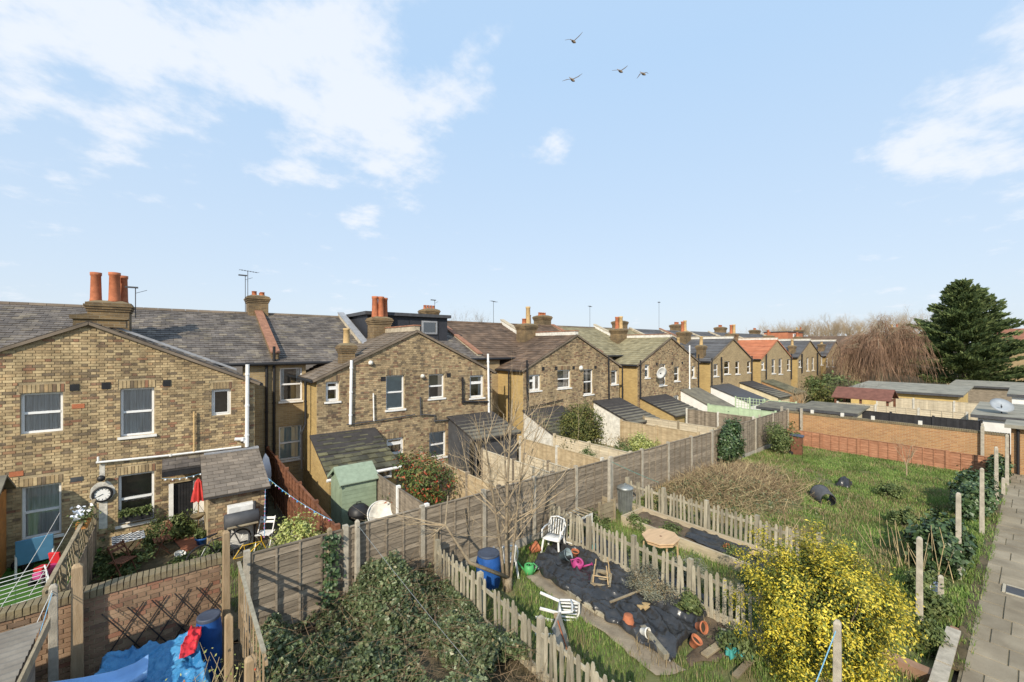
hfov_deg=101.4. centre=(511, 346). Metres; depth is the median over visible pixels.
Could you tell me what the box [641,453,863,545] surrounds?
dead bramble heap
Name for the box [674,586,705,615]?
weed clump
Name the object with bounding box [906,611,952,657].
weed clump
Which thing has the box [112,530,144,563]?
checked table
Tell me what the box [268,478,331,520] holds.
festoon string
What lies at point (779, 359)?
window
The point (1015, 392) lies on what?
white block
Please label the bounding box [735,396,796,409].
trellis screen
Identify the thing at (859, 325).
bare tree
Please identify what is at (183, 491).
door
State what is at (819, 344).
terraced house
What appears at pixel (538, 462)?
divider fence
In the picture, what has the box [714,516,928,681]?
variegated shrub
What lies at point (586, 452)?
garden shrub
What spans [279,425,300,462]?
window
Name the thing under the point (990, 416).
white garage
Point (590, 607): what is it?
timber plank
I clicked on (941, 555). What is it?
dry stalks
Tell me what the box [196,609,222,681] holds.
plastic barrel
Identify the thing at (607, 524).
weed clump
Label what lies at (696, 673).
dry tussocks
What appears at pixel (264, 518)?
festoon string
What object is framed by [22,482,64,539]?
window
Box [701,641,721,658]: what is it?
timber plank
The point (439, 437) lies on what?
window
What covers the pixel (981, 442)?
brick wall
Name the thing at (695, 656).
bare soil patch
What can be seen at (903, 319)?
bare tree
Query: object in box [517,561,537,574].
watering can
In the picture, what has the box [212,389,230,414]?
window
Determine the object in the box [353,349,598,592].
bare sapling
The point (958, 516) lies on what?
concrete post
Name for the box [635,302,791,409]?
terraced house
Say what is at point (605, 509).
compost bay
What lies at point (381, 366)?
terraced house
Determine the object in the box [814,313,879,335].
bare tree
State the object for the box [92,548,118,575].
garden plant
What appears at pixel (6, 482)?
playhouse
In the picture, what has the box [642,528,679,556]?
garden table
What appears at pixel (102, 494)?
wall clock
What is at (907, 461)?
bare shrub tree
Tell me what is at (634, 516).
weed clump
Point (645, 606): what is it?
broken pot
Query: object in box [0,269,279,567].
terraced house
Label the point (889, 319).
bare tree
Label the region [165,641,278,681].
rose bush
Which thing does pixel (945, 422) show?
black fence
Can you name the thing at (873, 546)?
dry stalks
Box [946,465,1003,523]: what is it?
ivy mound
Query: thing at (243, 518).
drum barbecue
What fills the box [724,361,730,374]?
window
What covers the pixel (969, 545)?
ivy mound
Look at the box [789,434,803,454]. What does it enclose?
wheelie bin
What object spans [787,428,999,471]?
fence
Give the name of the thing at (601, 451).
divider fence
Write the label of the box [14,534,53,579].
blue board
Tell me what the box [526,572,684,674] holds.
trodden strip
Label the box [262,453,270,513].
white board
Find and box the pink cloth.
[179,625,201,658]
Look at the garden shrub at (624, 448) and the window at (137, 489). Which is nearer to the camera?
the window at (137, 489)
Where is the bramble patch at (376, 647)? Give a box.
[234,547,570,681]
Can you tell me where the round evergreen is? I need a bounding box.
[555,399,607,448]
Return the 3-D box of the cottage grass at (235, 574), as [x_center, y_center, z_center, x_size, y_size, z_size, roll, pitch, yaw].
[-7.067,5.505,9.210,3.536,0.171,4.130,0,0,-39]
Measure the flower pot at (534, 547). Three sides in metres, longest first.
0.297 x 0.297 x 0.260 m
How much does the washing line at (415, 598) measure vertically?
1.357 m
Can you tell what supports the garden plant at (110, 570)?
on the cottage garden ground at (163, 557)
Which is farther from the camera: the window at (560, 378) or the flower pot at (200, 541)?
the window at (560, 378)
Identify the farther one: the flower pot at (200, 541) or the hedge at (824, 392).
the hedge at (824, 392)
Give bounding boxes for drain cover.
[1002,583,1023,598]
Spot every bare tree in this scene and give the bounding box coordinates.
[449,310,491,322]
[744,320,794,333]
[769,316,819,335]
[795,313,851,335]
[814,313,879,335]
[835,315,888,335]
[860,307,917,332]
[866,306,932,333]
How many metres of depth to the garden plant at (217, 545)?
10.80 m
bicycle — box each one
[185,525,251,563]
[230,533,275,564]
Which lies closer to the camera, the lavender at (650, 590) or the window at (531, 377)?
the lavender at (650, 590)
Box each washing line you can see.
[1,513,59,606]
[29,507,80,595]
[39,593,52,633]
[359,527,468,662]
[816,631,835,681]
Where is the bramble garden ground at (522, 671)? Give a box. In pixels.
[246,591,540,681]
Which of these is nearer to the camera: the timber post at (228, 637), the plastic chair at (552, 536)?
the timber post at (228, 637)
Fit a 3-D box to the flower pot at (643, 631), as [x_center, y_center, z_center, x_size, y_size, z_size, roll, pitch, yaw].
[2.517,5.420,7.936,0.191,0.191,0.160,22,-29,-37]
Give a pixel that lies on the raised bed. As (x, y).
(704, 541)
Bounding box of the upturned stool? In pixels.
[590,557,611,586]
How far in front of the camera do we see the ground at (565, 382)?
67.37 m
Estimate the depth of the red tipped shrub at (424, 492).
12.34 m
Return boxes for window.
[21,392,62,433]
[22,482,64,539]
[115,471,156,529]
[117,387,156,439]
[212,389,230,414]
[278,367,302,403]
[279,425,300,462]
[324,381,340,403]
[385,375,405,411]
[387,437,402,453]
[421,321,436,333]
[428,374,445,400]
[429,431,447,458]
[469,375,485,399]
[528,374,541,392]
[557,370,571,389]
[583,369,594,395]
[611,370,618,385]
[644,364,650,378]
[659,364,666,386]
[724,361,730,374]
[772,359,775,373]
[778,359,782,374]
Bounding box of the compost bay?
[598,496,615,523]
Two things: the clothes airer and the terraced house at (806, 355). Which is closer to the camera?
the clothes airer
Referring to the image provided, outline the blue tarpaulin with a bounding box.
[94,631,210,681]
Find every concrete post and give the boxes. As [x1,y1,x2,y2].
[48,583,58,681]
[354,519,359,586]
[607,456,611,512]
[833,619,841,681]
[916,536,922,631]
[937,574,943,596]
[955,492,961,579]
[979,468,984,534]
[994,446,998,504]
[1001,477,1005,494]
[1005,434,1008,484]
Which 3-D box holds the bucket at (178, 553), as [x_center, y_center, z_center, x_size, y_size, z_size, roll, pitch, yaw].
[-8.597,5.445,10.815,0.254,0.224,0.254,15,8,-38]
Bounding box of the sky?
[0,0,1023,342]
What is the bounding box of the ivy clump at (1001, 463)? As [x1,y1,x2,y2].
[984,453,1015,482]
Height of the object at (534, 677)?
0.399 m
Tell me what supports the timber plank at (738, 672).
on the grass garden ground at (651, 676)
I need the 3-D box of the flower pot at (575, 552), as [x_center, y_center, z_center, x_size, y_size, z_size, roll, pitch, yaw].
[1.649,5.437,10.977,0.212,0.170,0.212,0,11,-39]
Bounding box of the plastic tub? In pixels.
[810,484,835,506]
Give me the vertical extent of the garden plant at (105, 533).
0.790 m
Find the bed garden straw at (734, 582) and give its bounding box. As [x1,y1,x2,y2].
[609,509,923,681]
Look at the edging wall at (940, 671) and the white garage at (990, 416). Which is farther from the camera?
the white garage at (990, 416)
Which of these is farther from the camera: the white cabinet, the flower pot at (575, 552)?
the white cabinet
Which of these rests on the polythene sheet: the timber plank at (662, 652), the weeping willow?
the timber plank at (662, 652)
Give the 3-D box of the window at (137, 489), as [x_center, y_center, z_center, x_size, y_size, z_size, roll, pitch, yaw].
[-10.998,4.404,12.289,0.889,1.485,0.650,0,0,-39]
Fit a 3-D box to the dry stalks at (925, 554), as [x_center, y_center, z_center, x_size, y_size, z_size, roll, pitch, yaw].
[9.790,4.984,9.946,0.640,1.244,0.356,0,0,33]
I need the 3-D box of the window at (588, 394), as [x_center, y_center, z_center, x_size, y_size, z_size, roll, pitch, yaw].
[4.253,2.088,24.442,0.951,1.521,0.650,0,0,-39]
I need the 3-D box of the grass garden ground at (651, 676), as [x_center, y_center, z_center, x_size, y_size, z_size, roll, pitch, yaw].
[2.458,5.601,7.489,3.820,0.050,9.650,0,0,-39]
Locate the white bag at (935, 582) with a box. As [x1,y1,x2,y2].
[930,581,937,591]
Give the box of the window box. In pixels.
[117,504,153,523]
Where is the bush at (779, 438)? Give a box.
[762,419,802,454]
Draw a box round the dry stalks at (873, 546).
[854,511,880,556]
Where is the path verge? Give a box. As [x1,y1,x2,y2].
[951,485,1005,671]
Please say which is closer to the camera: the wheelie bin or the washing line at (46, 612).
the washing line at (46, 612)
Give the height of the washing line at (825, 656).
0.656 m
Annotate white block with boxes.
[1007,384,1023,403]
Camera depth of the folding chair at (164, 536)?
11.21 m
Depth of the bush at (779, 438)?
21.62 m
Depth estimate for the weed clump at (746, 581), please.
9.63 m
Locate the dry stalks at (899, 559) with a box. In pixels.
[877,520,909,567]
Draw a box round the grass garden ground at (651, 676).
[445,539,808,681]
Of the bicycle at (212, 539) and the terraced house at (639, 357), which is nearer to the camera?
the bicycle at (212, 539)
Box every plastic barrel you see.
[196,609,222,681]
[476,547,500,589]
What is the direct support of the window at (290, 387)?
in the terraced house at (381, 366)
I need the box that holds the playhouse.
[0,475,15,577]
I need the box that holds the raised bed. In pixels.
[621,507,834,599]
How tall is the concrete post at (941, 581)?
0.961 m
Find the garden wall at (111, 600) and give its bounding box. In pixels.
[0,552,221,681]
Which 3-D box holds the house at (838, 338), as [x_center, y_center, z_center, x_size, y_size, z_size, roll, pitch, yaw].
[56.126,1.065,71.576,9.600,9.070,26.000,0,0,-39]
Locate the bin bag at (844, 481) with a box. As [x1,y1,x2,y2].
[836,476,851,487]
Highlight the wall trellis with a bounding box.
[101,577,230,651]
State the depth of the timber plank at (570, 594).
9.32 m
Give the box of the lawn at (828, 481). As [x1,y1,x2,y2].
[632,447,985,627]
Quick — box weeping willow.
[818,313,946,383]
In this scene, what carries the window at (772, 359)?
in the terraced house at (772, 362)
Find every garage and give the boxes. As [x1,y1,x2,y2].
[849,381,973,404]
[970,401,1023,454]
[1004,419,1023,474]
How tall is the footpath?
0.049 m
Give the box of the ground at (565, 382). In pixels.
[223,350,985,681]
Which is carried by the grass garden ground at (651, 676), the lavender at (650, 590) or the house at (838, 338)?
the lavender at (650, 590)
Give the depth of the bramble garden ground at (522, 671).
6.99 m
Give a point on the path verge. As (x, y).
(961, 650)
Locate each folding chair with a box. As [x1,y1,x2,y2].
[106,539,137,579]
[152,520,172,557]
[254,515,275,548]
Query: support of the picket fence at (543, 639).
on the grass garden ground at (651, 676)
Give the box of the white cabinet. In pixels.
[227,500,252,549]
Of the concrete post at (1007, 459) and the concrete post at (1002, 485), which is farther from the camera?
the concrete post at (1007, 459)
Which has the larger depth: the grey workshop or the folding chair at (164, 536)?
the grey workshop
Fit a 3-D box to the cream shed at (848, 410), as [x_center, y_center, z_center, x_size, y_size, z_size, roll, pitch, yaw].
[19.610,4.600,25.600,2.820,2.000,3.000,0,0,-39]
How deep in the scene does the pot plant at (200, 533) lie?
11.65 m
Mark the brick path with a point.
(186, 544)
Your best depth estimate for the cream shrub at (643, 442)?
16.78 m
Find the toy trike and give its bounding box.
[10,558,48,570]
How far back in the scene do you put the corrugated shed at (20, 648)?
5.15 m
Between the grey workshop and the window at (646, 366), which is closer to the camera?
the window at (646, 366)
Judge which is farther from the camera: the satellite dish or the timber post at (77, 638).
the satellite dish
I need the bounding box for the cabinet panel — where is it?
[552,612,568,657]
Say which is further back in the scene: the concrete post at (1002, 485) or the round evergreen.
the round evergreen
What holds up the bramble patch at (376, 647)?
on the bramble garden ground at (522, 671)
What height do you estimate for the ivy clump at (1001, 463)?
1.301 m
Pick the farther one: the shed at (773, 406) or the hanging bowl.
the shed at (773, 406)
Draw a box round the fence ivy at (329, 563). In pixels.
[314,533,345,615]
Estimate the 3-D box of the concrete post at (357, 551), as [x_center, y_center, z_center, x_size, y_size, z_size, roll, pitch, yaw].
[-3.257,4.675,8.816,0.100,2.050,0.100,0,0,-44]
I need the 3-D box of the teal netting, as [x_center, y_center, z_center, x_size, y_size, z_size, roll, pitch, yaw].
[4.114,5.428,7.714,0.528,0.163,0.872,0,0,15]
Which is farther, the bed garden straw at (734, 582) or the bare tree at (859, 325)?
the bare tree at (859, 325)
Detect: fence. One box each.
[42,499,96,597]
[237,561,267,681]
[243,430,712,652]
[266,446,339,538]
[376,471,429,513]
[419,451,500,503]
[434,539,630,681]
[481,448,554,485]
[519,436,603,467]
[524,453,569,471]
[549,500,766,647]
[553,433,632,459]
[620,419,699,447]
[625,477,821,560]
[643,415,719,434]
[686,408,754,427]
[707,403,776,417]
[711,408,788,465]
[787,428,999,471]
[837,401,967,419]
[862,411,982,429]
[876,398,977,420]
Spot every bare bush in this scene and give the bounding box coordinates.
[449,445,503,478]
[783,380,816,402]
[822,371,880,402]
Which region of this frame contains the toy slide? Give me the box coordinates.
[54,655,147,681]
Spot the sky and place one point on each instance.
(771, 161)
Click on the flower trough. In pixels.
(81, 514)
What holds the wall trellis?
attached to the garden wall at (111, 600)
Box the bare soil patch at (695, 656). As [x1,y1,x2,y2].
[685,608,746,666]
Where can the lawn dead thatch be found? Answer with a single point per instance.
(854, 514)
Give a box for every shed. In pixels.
[0,617,50,681]
[327,461,378,528]
[756,401,802,411]
[796,401,869,417]
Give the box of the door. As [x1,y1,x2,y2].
[174,480,192,524]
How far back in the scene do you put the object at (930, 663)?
9.93 m
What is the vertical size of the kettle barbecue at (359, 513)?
1.292 m
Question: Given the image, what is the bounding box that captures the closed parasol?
[191,477,202,536]
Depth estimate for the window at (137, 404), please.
12.21 m
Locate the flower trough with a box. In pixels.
[66,503,101,529]
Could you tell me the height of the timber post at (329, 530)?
2.000 m
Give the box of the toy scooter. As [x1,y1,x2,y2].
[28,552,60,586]
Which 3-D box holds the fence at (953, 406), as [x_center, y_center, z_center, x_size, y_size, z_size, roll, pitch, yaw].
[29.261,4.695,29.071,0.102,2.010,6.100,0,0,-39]
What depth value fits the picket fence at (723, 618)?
9.33 m
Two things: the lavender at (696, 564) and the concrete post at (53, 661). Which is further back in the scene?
the lavender at (696, 564)
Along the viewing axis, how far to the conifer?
48.04 m
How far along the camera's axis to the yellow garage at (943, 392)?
32.52 m
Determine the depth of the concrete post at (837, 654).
5.56 m
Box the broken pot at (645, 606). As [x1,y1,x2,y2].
[637,602,649,610]
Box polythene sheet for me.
[529,531,715,661]
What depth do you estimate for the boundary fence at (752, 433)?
21.82 m
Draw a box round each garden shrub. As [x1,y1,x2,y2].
[579,444,597,455]
[613,442,634,451]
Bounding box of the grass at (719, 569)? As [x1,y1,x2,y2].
[558,509,932,681]
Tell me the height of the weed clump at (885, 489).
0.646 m
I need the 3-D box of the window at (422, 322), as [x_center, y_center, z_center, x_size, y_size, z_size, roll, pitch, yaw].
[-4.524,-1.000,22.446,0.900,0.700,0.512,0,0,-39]
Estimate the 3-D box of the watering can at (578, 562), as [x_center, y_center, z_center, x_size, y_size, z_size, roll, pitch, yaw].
[1.697,5.393,10.364,0.577,0.300,0.262,17,27,-4]
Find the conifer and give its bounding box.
[895,277,1023,383]
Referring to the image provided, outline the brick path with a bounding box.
[173,533,198,551]
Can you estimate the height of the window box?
0.376 m
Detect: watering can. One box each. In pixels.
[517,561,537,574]
[570,557,592,569]
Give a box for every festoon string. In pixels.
[263,489,265,537]
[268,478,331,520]
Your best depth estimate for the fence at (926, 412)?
25.51 m
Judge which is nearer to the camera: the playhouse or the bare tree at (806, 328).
the playhouse
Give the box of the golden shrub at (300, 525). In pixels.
[267,508,326,547]
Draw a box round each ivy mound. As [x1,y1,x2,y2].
[897,507,985,579]
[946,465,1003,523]
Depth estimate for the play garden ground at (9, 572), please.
9.72 m
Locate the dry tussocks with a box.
[486,552,785,681]
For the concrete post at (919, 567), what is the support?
on the ground at (565, 382)
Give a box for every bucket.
[174,550,185,556]
[559,548,572,560]
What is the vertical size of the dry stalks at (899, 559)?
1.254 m
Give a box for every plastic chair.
[493,544,519,578]
[535,591,579,635]
[540,515,565,552]
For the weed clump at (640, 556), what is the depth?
10.52 m
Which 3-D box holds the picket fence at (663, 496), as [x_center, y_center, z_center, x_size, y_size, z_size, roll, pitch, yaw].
[5.708,5.070,12.316,0.151,1.082,5.650,0,0,-39]
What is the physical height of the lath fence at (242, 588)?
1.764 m
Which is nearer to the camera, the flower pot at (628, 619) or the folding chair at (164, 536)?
the flower pot at (628, 619)
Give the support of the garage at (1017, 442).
on the footpath
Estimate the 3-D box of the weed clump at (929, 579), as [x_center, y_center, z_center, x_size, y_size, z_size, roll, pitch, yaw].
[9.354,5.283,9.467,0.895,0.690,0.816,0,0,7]
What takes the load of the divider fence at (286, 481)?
on the ground at (565, 382)
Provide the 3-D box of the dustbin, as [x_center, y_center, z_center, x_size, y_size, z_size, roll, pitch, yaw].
[3.794,5.095,14.045,0.560,1.010,0.560,0,0,-39]
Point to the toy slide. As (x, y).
(137, 671)
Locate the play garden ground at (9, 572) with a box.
[0,548,101,606]
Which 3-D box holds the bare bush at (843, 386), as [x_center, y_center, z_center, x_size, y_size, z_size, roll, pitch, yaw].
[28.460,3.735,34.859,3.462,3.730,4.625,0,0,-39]
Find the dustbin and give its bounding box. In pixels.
[617,483,633,514]
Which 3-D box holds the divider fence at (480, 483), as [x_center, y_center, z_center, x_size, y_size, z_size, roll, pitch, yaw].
[-1.848,4.760,13.392,0.100,1.880,4.850,0,0,-39]
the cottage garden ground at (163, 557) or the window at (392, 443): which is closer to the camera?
the cottage garden ground at (163, 557)
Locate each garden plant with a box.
[89,541,157,584]
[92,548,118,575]
[99,523,125,548]
[131,509,190,548]
[155,550,200,571]
[164,509,202,539]
[196,536,231,559]
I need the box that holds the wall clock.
[91,486,112,501]
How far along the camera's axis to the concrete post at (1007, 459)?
16.75 m
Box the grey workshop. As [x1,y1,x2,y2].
[949,380,1023,402]
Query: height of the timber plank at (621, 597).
0.035 m
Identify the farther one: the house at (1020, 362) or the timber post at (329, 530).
the house at (1020, 362)
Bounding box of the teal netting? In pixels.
[719,629,752,659]
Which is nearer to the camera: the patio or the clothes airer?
the clothes airer
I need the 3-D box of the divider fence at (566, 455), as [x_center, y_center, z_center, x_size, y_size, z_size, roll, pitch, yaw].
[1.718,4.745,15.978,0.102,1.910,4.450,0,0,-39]
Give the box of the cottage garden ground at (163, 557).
[90,538,268,640]
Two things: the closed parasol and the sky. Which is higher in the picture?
the sky
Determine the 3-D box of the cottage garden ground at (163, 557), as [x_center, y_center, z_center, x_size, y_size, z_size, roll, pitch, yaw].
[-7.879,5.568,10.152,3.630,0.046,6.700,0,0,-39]
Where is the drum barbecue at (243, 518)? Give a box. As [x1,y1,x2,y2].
[223,501,259,544]
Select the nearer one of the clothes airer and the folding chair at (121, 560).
the clothes airer
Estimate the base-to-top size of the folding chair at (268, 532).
0.861 m
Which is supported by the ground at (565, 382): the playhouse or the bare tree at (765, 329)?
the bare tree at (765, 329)
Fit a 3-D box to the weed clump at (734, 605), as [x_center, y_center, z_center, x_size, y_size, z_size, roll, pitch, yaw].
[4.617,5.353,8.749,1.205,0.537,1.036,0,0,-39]
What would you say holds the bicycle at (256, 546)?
on the cottage garden ground at (163, 557)
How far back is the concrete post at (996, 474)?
14.72 m
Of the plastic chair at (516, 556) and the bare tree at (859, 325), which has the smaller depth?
the plastic chair at (516, 556)
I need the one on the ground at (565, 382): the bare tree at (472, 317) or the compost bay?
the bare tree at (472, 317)
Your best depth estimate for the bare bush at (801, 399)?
35.08 m
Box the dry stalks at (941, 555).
[931,527,953,582]
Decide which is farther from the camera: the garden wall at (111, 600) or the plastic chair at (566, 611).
the plastic chair at (566, 611)
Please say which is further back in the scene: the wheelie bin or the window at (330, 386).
the wheelie bin
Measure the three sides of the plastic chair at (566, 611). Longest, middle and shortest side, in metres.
0.885 x 0.622 x 0.584 m
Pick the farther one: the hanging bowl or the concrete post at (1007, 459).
the concrete post at (1007, 459)
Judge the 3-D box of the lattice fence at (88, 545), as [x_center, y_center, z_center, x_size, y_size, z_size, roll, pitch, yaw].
[-8.987,4.734,8.630,0.090,1.782,5.078,0,0,-39]
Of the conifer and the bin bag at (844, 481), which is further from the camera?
the conifer
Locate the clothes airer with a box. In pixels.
[0,565,48,603]
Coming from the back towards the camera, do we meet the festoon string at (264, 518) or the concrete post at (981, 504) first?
the concrete post at (981, 504)
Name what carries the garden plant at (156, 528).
on the cottage garden ground at (163, 557)
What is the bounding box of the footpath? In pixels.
[957,459,1023,681]
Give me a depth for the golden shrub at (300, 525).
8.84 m
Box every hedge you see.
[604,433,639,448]
[800,370,861,401]
[808,380,852,402]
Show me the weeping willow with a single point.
(876, 349)
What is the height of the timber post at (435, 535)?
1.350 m
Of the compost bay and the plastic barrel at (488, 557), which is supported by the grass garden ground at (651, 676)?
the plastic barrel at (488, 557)
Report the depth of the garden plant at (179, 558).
10.48 m
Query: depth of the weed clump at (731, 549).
10.80 m
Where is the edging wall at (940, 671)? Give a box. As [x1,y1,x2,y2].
[883,625,960,681]
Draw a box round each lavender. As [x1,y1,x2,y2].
[622,560,680,605]
[669,549,713,586]
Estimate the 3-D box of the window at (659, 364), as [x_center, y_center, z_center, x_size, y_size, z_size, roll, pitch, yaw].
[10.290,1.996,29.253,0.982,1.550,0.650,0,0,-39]
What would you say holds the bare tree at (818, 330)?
on the ground at (565, 382)
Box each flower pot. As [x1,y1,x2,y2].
[195,534,206,544]
[529,541,540,553]
[571,548,578,556]
[623,612,633,625]
[639,627,650,638]
[689,633,702,648]
[695,621,708,634]
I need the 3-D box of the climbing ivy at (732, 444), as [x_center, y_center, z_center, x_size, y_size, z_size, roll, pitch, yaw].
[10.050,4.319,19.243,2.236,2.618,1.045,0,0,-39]
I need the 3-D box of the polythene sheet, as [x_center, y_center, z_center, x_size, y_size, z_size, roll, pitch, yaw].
[2.405,5.441,9.989,2.793,0.190,4.672,0,0,-39]
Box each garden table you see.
[562,507,592,532]
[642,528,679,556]
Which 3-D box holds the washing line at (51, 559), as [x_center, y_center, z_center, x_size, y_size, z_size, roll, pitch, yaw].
[-8.929,3.879,8.273,0.009,0.251,3.934,0,0,-37]
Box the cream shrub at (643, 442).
[628,429,659,451]
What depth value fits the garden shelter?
29.05 m
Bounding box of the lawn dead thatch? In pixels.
[715,476,929,580]
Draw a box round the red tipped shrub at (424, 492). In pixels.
[382,443,458,505]
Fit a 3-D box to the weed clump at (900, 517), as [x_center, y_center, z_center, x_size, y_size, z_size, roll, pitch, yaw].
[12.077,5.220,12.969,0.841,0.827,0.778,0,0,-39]
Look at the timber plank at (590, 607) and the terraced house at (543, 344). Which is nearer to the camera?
the timber plank at (590, 607)
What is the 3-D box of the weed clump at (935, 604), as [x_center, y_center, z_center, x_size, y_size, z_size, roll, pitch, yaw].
[8.718,5.277,8.582,0.793,0.694,0.704,0,0,17]
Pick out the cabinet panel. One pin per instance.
(559, 630)
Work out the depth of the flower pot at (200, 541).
11.63 m
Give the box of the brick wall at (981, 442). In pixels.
[780,406,1009,466]
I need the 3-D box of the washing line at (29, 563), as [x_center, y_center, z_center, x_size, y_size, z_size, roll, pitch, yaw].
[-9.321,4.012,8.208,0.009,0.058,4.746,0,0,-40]
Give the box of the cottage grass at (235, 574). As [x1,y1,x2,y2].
[137,541,266,627]
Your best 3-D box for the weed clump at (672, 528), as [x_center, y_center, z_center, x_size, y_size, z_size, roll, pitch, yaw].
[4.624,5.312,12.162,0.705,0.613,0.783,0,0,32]
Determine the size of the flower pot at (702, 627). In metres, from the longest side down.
0.223 x 0.223 x 0.170 m
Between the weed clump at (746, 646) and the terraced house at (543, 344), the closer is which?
the weed clump at (746, 646)
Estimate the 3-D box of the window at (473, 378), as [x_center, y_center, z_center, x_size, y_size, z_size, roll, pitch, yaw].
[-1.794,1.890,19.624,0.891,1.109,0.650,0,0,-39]
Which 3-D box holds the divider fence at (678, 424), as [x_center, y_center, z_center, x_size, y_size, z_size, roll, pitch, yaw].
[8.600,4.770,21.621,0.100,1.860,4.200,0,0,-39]
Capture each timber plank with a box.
[539,570,575,599]
[576,596,603,617]
[610,587,647,602]
[640,625,668,659]
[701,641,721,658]
[733,659,753,678]
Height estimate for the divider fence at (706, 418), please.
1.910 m
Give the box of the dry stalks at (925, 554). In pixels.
[906,533,939,573]
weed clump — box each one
[558,523,592,536]
[580,508,616,531]
[626,511,652,532]
[627,547,660,568]
[659,518,682,535]
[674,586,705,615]
[701,587,757,626]
[708,621,762,665]
[721,542,748,556]
[737,566,767,592]
[873,481,909,499]
[886,504,917,528]
[901,565,952,593]
[906,584,962,627]
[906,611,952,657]
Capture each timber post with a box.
[70,563,83,678]
[222,530,229,661]
[224,613,233,681]
[244,655,253,681]
[327,527,332,613]
[433,527,437,562]
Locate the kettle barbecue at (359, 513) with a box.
[347,501,368,524]
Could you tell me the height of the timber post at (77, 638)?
2.370 m
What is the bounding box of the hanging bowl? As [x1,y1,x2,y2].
[190,503,204,527]
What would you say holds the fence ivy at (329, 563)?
attached to the boundary fence at (282, 579)
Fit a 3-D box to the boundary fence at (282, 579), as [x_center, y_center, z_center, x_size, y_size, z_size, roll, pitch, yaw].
[1.996,4.720,13.124,17.620,1.960,0.100,0,0,-39]
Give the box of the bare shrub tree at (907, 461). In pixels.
[893,436,921,475]
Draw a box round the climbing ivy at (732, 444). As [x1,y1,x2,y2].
[713,411,746,463]
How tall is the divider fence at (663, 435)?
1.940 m
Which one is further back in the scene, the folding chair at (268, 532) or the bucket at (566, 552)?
the folding chair at (268, 532)
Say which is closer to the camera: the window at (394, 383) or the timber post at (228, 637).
the timber post at (228, 637)
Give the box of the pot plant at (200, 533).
[194,527,206,538]
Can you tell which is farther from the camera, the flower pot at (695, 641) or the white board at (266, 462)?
the white board at (266, 462)
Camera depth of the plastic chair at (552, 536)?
11.48 m
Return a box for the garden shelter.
[831,386,898,406]
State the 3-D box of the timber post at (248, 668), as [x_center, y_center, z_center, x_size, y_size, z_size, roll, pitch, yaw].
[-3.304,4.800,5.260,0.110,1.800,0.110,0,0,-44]
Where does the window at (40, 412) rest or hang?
in the terraced house at (124, 400)
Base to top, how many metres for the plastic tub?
0.640 m
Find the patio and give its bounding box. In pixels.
[265,496,290,545]
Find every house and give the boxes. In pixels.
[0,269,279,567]
[265,296,520,517]
[447,301,659,455]
[557,306,734,422]
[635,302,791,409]
[690,324,804,402]
[736,328,821,395]
[763,331,843,379]
[793,324,951,384]
[997,328,1023,380]
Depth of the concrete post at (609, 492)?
13.50 m
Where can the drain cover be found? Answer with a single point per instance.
(1014, 590)
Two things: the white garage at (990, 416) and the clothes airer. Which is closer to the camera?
the clothes airer
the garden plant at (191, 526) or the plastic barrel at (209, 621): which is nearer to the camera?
the plastic barrel at (209, 621)

